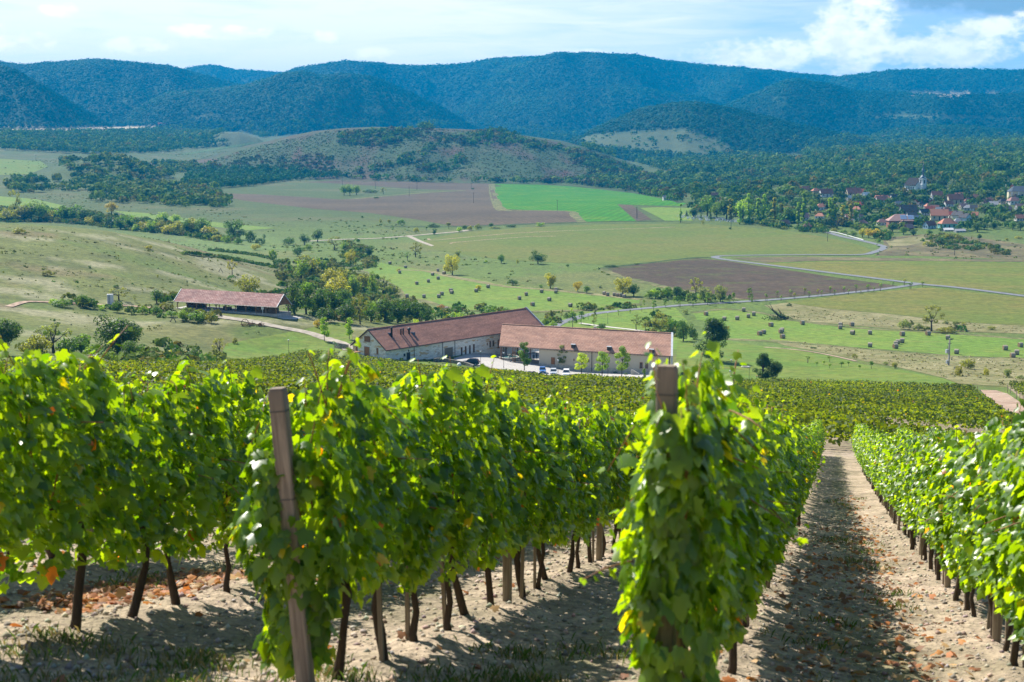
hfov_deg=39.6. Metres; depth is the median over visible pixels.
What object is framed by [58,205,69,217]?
broadleaf tree
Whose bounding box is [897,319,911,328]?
bush
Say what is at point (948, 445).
grapevine
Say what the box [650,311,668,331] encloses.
broadleaf tree
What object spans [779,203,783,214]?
poplar tree
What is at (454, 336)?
stone winery
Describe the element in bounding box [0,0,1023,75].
sky
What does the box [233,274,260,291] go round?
broadleaf tree
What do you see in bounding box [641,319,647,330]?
open tree
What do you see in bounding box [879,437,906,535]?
grapevine
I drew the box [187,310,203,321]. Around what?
bush
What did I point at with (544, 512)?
grapevine
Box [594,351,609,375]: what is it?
young tree
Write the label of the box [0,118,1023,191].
wooded belt
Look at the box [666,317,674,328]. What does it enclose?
broadleaf tree
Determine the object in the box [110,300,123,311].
bush
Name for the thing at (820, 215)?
village house
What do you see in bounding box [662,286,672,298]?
broadleaf tree
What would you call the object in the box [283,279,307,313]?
broadleaf tree
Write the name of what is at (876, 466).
grapevine
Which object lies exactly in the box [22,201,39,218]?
broadleaf tree
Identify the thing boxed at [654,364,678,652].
end post
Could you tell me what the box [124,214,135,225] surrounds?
broadleaf tree
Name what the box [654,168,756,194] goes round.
valley wood
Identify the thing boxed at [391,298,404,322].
broadleaf tree
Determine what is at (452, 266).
broadleaf tree
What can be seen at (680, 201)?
field margin
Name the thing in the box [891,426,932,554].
grapevine
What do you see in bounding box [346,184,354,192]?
broadleaf tree
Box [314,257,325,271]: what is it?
broadleaf tree
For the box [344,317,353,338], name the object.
young tree
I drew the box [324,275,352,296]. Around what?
broadleaf tree
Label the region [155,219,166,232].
broadleaf tree
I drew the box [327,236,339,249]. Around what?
open tree
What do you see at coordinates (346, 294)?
broadleaf tree
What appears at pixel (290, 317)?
shed apron
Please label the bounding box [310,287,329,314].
broadleaf tree
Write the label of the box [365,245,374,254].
broadleaf tree
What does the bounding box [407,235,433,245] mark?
pale track
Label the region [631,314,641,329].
open tree
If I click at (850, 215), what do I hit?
poplar tree
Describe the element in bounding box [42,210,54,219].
bush
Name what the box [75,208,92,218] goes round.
broadleaf tree
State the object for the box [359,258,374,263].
bush
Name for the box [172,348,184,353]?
bush
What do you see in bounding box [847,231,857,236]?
bush
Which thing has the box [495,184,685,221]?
green crop field
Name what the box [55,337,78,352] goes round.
bush
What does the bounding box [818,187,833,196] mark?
village house
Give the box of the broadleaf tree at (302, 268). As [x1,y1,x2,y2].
[293,258,311,278]
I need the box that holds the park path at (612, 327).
[580,323,643,330]
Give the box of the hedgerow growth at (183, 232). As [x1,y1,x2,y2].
[0,205,240,241]
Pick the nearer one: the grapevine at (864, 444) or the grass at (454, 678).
the grass at (454, 678)
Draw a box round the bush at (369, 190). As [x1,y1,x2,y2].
[362,189,379,192]
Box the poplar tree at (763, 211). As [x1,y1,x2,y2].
[761,194,767,218]
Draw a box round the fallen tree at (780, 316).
[762,306,798,320]
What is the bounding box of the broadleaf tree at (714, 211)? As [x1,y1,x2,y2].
[709,202,721,217]
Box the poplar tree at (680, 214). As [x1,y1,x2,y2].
[679,204,682,222]
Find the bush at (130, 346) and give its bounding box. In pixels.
[118,340,144,356]
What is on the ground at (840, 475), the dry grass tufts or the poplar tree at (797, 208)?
the poplar tree at (797, 208)
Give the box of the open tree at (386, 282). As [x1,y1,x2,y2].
[376,276,391,293]
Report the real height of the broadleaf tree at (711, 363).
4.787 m
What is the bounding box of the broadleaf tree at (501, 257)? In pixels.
[497,254,504,262]
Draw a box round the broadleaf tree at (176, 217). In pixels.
[170,214,180,221]
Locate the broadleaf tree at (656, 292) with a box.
[651,289,659,298]
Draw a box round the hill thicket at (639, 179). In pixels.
[337,125,686,200]
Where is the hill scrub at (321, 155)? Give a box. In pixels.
[200,127,734,179]
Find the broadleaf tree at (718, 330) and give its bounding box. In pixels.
[693,317,730,360]
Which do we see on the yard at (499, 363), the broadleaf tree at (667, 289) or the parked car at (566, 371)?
the parked car at (566, 371)
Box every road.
[549,284,919,325]
[711,232,1023,295]
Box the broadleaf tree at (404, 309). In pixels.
[400,298,412,317]
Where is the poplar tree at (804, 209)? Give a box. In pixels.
[800,192,808,221]
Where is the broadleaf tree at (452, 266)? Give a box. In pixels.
[443,254,459,274]
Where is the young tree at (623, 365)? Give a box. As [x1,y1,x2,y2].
[614,346,630,375]
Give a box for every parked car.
[464,358,479,364]
[498,354,518,360]
[539,366,545,372]
[550,368,556,374]
[562,368,569,375]
[631,369,639,374]
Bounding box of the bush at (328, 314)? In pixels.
[315,307,335,321]
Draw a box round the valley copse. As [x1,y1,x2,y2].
[2,151,232,206]
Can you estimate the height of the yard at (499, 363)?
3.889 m
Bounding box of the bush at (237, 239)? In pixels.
[233,237,242,243]
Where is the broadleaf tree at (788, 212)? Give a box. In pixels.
[783,206,795,218]
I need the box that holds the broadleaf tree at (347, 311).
[334,303,357,323]
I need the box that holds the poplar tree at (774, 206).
[770,197,777,217]
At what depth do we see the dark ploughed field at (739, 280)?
690.38 m
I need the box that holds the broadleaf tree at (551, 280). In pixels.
[544,273,556,287]
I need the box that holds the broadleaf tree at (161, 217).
[155,212,168,220]
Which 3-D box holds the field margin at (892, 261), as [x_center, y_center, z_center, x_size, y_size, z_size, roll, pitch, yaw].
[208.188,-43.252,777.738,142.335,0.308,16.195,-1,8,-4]
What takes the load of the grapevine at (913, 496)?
on the ground at (840, 475)
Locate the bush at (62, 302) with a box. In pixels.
[51,298,70,306]
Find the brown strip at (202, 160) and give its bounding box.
[151,159,219,165]
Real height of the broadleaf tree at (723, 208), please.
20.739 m
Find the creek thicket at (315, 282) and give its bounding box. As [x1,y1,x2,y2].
[272,257,440,322]
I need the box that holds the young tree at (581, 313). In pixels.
[578,311,585,321]
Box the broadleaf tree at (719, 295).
[714,284,726,301]
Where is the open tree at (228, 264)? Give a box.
[226,259,237,274]
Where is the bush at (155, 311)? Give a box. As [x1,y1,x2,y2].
[150,305,161,313]
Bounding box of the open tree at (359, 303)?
[352,292,367,323]
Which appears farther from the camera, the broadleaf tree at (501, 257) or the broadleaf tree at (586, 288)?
the broadleaf tree at (501, 257)
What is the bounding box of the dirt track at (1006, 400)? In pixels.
[981,390,1023,413]
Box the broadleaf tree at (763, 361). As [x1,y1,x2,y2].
[752,352,771,378]
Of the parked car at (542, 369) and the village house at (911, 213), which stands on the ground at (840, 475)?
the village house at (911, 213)
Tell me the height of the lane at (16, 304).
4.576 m
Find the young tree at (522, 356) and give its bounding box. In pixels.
[518,342,531,369]
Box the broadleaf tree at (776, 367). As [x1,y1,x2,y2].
[768,358,782,378]
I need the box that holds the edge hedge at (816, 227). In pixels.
[741,216,894,239]
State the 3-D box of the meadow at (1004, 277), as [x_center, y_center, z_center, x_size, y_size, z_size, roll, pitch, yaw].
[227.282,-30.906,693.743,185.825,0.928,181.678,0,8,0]
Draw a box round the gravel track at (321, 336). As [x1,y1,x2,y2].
[205,310,352,349]
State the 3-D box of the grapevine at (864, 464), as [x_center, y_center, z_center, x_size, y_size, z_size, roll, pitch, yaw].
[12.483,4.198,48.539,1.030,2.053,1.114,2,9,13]
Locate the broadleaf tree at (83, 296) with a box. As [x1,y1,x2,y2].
[74,294,91,306]
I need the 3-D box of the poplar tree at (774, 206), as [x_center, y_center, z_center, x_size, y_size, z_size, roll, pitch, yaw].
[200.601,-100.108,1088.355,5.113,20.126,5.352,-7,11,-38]
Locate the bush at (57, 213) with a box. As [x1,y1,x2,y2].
[52,209,66,217]
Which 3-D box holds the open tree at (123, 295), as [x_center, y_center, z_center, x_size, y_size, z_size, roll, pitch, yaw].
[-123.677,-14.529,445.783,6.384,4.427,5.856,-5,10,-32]
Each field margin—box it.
[353,187,464,198]
[359,271,639,311]
[384,222,582,226]
[401,269,639,299]
[490,184,585,221]
[494,183,686,202]
[591,221,625,221]
[600,269,740,299]
[602,257,710,268]
[692,308,1023,338]
[727,338,1023,358]
[770,261,1023,263]
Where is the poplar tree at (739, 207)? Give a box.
[737,202,741,223]
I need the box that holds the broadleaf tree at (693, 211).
[688,207,698,215]
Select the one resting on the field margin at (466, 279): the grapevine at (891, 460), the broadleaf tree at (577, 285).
the broadleaf tree at (577, 285)
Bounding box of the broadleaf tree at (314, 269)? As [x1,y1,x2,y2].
[305,258,320,276]
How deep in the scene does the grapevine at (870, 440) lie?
47.87 m
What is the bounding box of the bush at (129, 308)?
[125,305,136,313]
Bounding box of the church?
[904,161,926,193]
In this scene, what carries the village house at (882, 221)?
on the ground at (840, 475)
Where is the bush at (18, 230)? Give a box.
[12,227,25,232]
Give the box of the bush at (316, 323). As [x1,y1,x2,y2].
[313,319,321,326]
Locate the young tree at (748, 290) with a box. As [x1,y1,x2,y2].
[747,288,753,297]
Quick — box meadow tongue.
[116,211,269,229]
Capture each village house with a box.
[780,219,790,224]
[802,185,810,192]
[811,187,818,193]
[815,202,825,209]
[815,212,824,218]
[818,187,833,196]
[845,186,861,194]
[852,206,860,210]
[875,195,887,202]
[876,218,885,224]
[898,203,917,214]
[902,223,914,230]
[906,212,916,214]
[917,202,925,206]
[917,208,929,214]
[923,220,936,228]
[930,190,942,197]
[930,208,948,219]
[938,216,957,227]
[942,227,953,231]
[943,200,953,206]
[946,193,963,203]
[951,210,962,218]
[953,229,965,231]
[957,202,967,208]
[958,212,970,220]
[963,205,969,210]
[970,204,979,210]
[981,199,991,204]
[989,200,998,205]
[998,197,1006,203]
[1006,195,1020,204]
[1014,214,1023,220]
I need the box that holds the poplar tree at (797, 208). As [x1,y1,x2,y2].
[795,202,800,224]
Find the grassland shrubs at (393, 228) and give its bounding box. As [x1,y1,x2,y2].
[4,151,1021,281]
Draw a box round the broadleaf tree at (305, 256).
[296,254,310,263]
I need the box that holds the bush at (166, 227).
[159,223,172,233]
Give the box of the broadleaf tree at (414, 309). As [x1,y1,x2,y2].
[405,300,427,319]
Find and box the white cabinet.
[107,294,113,303]
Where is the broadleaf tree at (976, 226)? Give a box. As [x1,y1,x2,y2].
[971,222,984,231]
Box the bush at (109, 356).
[101,351,115,360]
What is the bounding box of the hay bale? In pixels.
[892,343,898,348]
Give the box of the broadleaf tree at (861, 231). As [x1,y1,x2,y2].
[858,228,864,236]
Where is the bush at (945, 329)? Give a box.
[936,327,955,332]
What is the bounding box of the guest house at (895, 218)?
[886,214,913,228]
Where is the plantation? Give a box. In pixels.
[182,163,342,186]
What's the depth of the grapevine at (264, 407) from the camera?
13.06 m
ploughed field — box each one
[228,180,576,225]
[604,258,895,299]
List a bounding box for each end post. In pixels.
[268,387,314,681]
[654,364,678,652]
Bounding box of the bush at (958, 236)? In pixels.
[954,234,962,238]
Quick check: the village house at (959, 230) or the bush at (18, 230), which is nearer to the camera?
the bush at (18, 230)
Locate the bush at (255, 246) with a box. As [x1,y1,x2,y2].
[251,244,260,249]
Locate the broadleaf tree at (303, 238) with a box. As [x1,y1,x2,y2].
[299,233,310,244]
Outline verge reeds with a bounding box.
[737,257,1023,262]
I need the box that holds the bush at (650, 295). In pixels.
[644,290,654,298]
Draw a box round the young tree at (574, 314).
[568,311,577,326]
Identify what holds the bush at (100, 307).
on the ground at (840, 475)
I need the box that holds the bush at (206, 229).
[200,226,217,233]
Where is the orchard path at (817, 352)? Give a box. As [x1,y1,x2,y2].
[767,347,856,360]
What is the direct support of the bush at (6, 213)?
on the ground at (840, 475)
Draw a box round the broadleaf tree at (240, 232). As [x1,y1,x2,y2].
[223,218,244,235]
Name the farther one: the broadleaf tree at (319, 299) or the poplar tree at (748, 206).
the poplar tree at (748, 206)
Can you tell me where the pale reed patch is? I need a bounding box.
[886,235,928,245]
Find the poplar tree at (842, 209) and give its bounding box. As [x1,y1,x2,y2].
[840,205,844,225]
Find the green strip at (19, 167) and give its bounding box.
[0,159,47,174]
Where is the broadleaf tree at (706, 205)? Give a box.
[698,195,713,215]
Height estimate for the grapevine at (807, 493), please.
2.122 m
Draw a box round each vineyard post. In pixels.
[502,435,511,602]
[596,513,602,560]
[918,534,924,554]
[944,568,950,587]
[992,595,1001,642]
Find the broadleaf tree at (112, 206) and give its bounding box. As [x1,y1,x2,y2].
[105,201,118,213]
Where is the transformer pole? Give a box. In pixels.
[945,338,951,364]
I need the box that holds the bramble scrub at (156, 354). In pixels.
[14,232,1011,361]
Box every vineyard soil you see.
[266,358,1004,452]
[1008,387,1023,398]
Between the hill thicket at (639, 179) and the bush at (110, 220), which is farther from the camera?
the hill thicket at (639, 179)
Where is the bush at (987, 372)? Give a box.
[983,368,989,374]
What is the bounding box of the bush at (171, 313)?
[165,310,177,315]
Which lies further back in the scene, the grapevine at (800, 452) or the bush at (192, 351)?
the bush at (192, 351)
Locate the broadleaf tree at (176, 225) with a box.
[170,221,182,230]
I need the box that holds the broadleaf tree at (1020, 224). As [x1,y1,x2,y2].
[1016,221,1023,229]
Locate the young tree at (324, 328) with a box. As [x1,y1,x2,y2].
[320,317,329,341]
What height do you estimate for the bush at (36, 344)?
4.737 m
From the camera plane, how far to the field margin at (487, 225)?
1092.16 m
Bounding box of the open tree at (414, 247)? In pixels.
[409,242,422,256]
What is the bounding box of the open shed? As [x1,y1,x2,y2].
[174,288,291,316]
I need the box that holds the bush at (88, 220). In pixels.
[84,216,92,223]
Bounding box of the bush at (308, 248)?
[302,244,312,249]
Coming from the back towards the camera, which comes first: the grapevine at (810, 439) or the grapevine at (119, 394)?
the grapevine at (810, 439)
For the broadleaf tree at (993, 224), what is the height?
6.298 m
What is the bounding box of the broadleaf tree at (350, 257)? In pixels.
[345,249,355,261]
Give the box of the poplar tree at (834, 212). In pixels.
[831,197,838,219]
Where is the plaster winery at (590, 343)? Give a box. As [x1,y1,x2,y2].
[499,323,672,373]
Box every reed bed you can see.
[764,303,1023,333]
[875,234,1023,259]
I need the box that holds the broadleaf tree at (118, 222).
[114,215,126,228]
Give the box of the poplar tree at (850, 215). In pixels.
[847,204,852,223]
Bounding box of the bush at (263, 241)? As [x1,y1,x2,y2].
[254,238,265,244]
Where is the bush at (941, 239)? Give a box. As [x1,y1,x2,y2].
[935,238,946,244]
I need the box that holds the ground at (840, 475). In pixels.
[0,57,1023,681]
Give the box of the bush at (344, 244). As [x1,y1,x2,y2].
[339,241,348,248]
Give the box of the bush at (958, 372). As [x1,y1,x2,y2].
[955,366,962,375]
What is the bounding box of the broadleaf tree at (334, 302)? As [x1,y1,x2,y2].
[325,287,345,308]
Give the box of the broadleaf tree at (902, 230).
[899,226,908,234]
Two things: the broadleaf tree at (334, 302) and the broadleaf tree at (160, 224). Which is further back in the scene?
the broadleaf tree at (160, 224)
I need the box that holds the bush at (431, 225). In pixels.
[427,223,439,226]
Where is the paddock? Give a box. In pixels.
[641,207,692,220]
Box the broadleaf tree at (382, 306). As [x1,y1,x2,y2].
[374,298,393,319]
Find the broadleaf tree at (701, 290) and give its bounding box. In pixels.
[697,286,713,301]
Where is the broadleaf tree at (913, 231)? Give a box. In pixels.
[910,228,916,235]
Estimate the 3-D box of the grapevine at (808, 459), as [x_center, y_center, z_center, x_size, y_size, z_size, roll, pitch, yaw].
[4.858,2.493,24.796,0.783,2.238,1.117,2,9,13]
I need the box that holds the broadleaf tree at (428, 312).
[419,307,433,320]
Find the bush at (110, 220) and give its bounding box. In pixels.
[103,217,113,225]
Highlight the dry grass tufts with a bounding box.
[770,309,1023,384]
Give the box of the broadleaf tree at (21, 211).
[12,205,32,220]
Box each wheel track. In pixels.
[427,227,663,239]
[489,185,499,210]
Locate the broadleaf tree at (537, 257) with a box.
[528,250,546,263]
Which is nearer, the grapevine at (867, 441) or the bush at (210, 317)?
the grapevine at (867, 441)
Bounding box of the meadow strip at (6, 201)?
[0,196,64,208]
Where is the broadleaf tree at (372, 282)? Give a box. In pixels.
[367,271,378,293]
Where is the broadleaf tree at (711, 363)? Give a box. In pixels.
[699,358,714,370]
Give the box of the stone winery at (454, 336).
[350,307,544,359]
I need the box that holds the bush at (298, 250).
[293,246,303,255]
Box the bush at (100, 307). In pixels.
[97,304,105,309]
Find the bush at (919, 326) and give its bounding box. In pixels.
[912,323,924,330]
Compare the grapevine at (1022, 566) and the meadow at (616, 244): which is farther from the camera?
the meadow at (616, 244)
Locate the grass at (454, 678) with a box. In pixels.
[0,496,977,681]
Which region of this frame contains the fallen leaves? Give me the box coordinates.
[0,494,988,681]
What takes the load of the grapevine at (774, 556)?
on the ground at (840, 475)
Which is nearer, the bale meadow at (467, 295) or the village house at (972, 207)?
the bale meadow at (467, 295)
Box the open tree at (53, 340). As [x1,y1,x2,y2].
[33,322,72,352]
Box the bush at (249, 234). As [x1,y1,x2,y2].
[245,230,256,241]
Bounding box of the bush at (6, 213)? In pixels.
[0,207,17,219]
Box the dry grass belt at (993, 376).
[769,339,1023,386]
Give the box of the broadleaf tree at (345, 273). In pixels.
[337,267,349,280]
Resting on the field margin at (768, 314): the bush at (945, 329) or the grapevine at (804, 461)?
the bush at (945, 329)
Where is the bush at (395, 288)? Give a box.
[381,284,400,292]
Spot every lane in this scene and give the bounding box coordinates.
[6,301,152,307]
[312,230,468,240]
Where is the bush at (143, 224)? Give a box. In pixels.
[138,221,147,228]
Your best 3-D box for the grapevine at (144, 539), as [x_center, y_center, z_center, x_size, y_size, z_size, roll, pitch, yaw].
[-2.941,1.146,10.527,0.902,2.084,1.213,6,10,35]
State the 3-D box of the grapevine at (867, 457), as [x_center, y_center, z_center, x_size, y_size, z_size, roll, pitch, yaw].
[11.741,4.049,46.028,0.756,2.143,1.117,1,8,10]
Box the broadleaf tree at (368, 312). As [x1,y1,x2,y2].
[362,300,376,321]
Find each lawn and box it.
[222,322,352,359]
[388,360,461,366]
[540,306,696,349]
[676,339,957,386]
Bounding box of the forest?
[0,51,1023,159]
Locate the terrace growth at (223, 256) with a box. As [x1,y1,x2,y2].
[181,248,278,268]
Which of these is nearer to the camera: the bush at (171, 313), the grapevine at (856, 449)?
the grapevine at (856, 449)
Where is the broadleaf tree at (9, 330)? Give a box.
[0,318,24,346]
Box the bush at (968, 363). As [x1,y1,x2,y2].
[959,359,975,368]
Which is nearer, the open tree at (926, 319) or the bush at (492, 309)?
the open tree at (926, 319)
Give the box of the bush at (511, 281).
[506,279,518,284]
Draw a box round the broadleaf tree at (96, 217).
[92,212,104,222]
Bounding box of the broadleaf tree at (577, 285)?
[573,282,582,290]
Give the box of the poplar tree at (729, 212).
[727,199,733,220]
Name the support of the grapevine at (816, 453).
on the ground at (840, 475)
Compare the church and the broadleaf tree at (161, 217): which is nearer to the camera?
the broadleaf tree at (161, 217)
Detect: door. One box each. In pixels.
[364,346,369,355]
[406,352,410,359]
[444,347,452,357]
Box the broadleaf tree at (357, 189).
[351,185,360,194]
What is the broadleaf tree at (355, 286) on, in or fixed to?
on the ground at (840, 475)
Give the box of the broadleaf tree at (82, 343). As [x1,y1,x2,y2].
[72,333,90,352]
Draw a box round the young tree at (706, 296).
[704,292,709,304]
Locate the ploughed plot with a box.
[618,204,651,220]
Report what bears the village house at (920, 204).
on the ground at (840, 475)
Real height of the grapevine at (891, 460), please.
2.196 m
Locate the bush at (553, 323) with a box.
[549,320,557,325]
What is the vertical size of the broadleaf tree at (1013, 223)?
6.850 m
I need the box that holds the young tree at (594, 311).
[591,310,596,322]
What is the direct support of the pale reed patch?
on the reed bed at (925, 250)
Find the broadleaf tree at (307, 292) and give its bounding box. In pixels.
[297,282,315,313]
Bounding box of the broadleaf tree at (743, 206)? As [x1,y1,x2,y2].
[731,199,752,218]
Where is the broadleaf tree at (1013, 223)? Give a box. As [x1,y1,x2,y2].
[1009,221,1016,229]
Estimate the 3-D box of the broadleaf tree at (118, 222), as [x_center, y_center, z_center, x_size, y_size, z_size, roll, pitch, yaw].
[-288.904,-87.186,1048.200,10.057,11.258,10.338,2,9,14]
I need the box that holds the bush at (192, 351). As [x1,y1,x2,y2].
[186,348,200,353]
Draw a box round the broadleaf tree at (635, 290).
[627,284,639,295]
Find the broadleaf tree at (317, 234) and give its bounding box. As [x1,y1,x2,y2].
[311,229,322,241]
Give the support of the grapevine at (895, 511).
on the ground at (840, 475)
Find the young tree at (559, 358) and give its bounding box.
[557,344,567,362]
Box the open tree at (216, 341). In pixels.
[212,338,227,350]
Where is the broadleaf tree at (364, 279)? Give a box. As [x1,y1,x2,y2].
[354,273,370,287]
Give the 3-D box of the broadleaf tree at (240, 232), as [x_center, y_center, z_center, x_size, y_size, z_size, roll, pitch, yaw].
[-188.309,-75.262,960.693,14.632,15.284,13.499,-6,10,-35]
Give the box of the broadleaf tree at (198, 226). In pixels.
[193,217,211,229]
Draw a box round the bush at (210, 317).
[204,311,217,321]
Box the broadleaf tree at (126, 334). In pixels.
[92,313,143,355]
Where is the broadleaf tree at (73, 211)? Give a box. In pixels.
[68,204,81,217]
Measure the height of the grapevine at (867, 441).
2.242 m
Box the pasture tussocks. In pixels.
[0,227,270,345]
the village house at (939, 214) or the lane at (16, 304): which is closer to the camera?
the lane at (16, 304)
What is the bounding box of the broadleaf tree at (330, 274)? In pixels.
[320,268,343,281]
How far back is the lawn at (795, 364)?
390.78 m
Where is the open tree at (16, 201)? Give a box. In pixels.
[8,189,21,209]
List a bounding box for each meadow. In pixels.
[365,263,639,310]
[416,224,871,264]
[694,310,1023,357]
[763,261,1023,293]
[786,287,1023,324]
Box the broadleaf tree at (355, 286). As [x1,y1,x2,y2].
[344,275,361,296]
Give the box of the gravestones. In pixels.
[677,214,738,222]
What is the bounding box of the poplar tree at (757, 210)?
[754,197,759,217]
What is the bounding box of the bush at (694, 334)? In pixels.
[688,328,698,339]
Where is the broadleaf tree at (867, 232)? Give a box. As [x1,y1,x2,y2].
[865,228,872,237]
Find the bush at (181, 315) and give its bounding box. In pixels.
[177,310,187,320]
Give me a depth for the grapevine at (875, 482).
41.05 m
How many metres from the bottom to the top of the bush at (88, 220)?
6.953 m
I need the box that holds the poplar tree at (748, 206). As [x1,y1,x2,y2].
[744,193,752,218]
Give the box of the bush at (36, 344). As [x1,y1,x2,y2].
[19,334,52,353]
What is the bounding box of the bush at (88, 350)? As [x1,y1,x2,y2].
[82,344,102,355]
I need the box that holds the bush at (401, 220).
[396,219,405,223]
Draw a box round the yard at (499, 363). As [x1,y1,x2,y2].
[454,351,649,377]
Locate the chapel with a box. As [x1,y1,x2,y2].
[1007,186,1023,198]
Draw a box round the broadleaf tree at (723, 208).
[717,196,736,219]
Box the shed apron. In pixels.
[278,316,302,318]
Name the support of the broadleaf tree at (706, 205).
on the ground at (840, 475)
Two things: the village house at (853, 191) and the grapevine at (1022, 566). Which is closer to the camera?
the grapevine at (1022, 566)
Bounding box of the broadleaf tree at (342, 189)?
[339,185,347,194]
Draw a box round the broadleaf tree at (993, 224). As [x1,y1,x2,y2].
[990,221,997,227]
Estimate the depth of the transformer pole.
408.77 m
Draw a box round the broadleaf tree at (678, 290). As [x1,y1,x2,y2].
[672,286,682,296]
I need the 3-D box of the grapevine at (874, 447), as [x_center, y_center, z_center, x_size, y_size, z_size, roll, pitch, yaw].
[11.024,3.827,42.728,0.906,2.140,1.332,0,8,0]
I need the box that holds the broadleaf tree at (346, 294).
[334,289,352,299]
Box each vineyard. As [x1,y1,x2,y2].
[0,348,1015,446]
[183,142,255,154]
[1009,380,1023,394]
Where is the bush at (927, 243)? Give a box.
[922,241,932,245]
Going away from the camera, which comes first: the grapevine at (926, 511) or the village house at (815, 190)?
the grapevine at (926, 511)
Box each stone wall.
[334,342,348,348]
[433,358,474,366]
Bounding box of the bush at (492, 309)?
[483,306,496,312]
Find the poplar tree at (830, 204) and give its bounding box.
[826,197,832,217]
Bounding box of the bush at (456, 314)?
[447,312,466,317]
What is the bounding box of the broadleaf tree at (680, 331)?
[676,319,692,340]
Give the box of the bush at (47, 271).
[41,270,54,275]
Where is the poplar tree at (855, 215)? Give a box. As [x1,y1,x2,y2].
[853,202,858,224]
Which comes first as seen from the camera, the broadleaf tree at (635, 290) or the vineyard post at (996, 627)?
the vineyard post at (996, 627)
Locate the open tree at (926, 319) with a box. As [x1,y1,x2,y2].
[922,305,944,330]
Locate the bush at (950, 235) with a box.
[940,233,954,238]
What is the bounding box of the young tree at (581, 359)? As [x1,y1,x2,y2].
[574,353,588,373]
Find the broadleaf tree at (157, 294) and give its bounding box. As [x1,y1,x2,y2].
[150,288,163,303]
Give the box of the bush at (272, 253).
[268,249,277,258]
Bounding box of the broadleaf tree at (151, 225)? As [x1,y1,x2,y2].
[145,220,157,229]
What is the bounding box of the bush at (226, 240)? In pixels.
[220,235,230,242]
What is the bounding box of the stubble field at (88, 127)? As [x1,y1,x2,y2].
[12,126,157,130]
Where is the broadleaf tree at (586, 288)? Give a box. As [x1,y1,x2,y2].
[583,286,590,292]
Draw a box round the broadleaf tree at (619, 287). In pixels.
[614,276,633,294]
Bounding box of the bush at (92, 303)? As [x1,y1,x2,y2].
[88,300,98,308]
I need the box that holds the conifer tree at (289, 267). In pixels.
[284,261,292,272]
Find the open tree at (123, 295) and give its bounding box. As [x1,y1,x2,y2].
[107,287,127,300]
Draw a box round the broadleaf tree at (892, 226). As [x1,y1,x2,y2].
[887,222,897,231]
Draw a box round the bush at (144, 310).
[136,306,148,313]
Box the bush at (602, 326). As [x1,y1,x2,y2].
[597,323,605,328]
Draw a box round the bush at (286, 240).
[282,237,294,243]
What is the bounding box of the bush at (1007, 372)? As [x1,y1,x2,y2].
[1004,369,1011,376]
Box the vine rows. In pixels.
[107,370,985,499]
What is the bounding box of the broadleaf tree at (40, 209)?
[28,203,50,217]
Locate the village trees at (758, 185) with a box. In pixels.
[687,168,1023,228]
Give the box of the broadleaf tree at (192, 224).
[187,218,200,230]
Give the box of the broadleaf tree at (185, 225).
[181,219,191,230]
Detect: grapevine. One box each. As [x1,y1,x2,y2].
[0,326,143,629]
[0,335,63,575]
[45,361,91,558]
[51,368,214,617]
[83,368,154,550]
[118,372,168,481]
[121,357,245,604]
[171,360,271,593]
[213,379,310,558]
[224,337,417,679]
[294,383,336,547]
[318,373,482,661]
[361,358,477,641]
[396,355,508,630]
[435,355,522,615]
[452,385,557,605]
[496,392,595,598]
[518,388,604,589]
[532,386,586,579]
[549,414,605,572]
[565,399,611,567]
[565,400,634,562]
[579,331,775,681]
[590,395,634,557]
[597,398,807,636]
[611,408,645,537]
[611,411,647,552]
[632,350,806,651]
[646,420,777,644]
[702,403,801,673]
[743,398,801,625]
[744,428,807,627]
[747,395,810,528]
[755,405,794,604]
[761,406,795,592]
[765,400,808,572]
[765,400,809,580]
[765,420,801,587]
[771,431,802,579]
[776,438,816,564]
[778,416,813,490]
[782,414,812,501]
[783,429,814,552]
[793,421,816,515]
[793,438,803,488]
[796,422,824,526]
[797,437,820,502]
[800,424,818,504]
[801,429,814,473]
[802,424,824,499]
[802,451,819,508]
[808,440,816,485]
[809,430,825,488]
[852,424,858,455]
[852,431,869,474]
[854,426,869,444]
[854,432,863,471]
[855,435,871,474]
[856,429,872,468]
[859,431,878,482]
[859,437,870,483]
[862,426,879,486]
[862,429,880,491]
[863,434,873,488]
[864,432,880,495]
[865,430,886,498]
[865,437,876,493]
[867,432,888,467]
[867,435,893,502]
[867,442,891,518]
[868,433,882,504]
[872,434,886,509]
[872,434,895,513]
[873,428,901,507]
[873,433,898,517]
[873,440,890,515]
[874,428,903,517]
[875,445,901,517]
[876,430,905,529]
[877,430,898,510]
[878,436,909,523]
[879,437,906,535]
[881,436,914,510]
[884,438,918,544]
[885,433,920,549]
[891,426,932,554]
[893,427,928,537]
[896,431,914,542]
[901,428,979,600]
[901,434,943,569]
[903,426,943,554]
[903,427,929,560]
[909,427,961,579]
[915,434,963,584]
[916,440,975,610]
[917,424,950,574]
[918,425,980,595]
[935,431,980,616]
[938,439,990,628]
[939,420,1007,635]
[948,398,1023,651]
[956,414,1023,641]
[959,426,1023,667]
[964,410,1023,659]
[1019,454,1023,571]
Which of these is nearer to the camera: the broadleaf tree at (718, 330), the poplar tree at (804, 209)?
the broadleaf tree at (718, 330)
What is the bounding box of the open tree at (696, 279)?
[689,277,702,292]

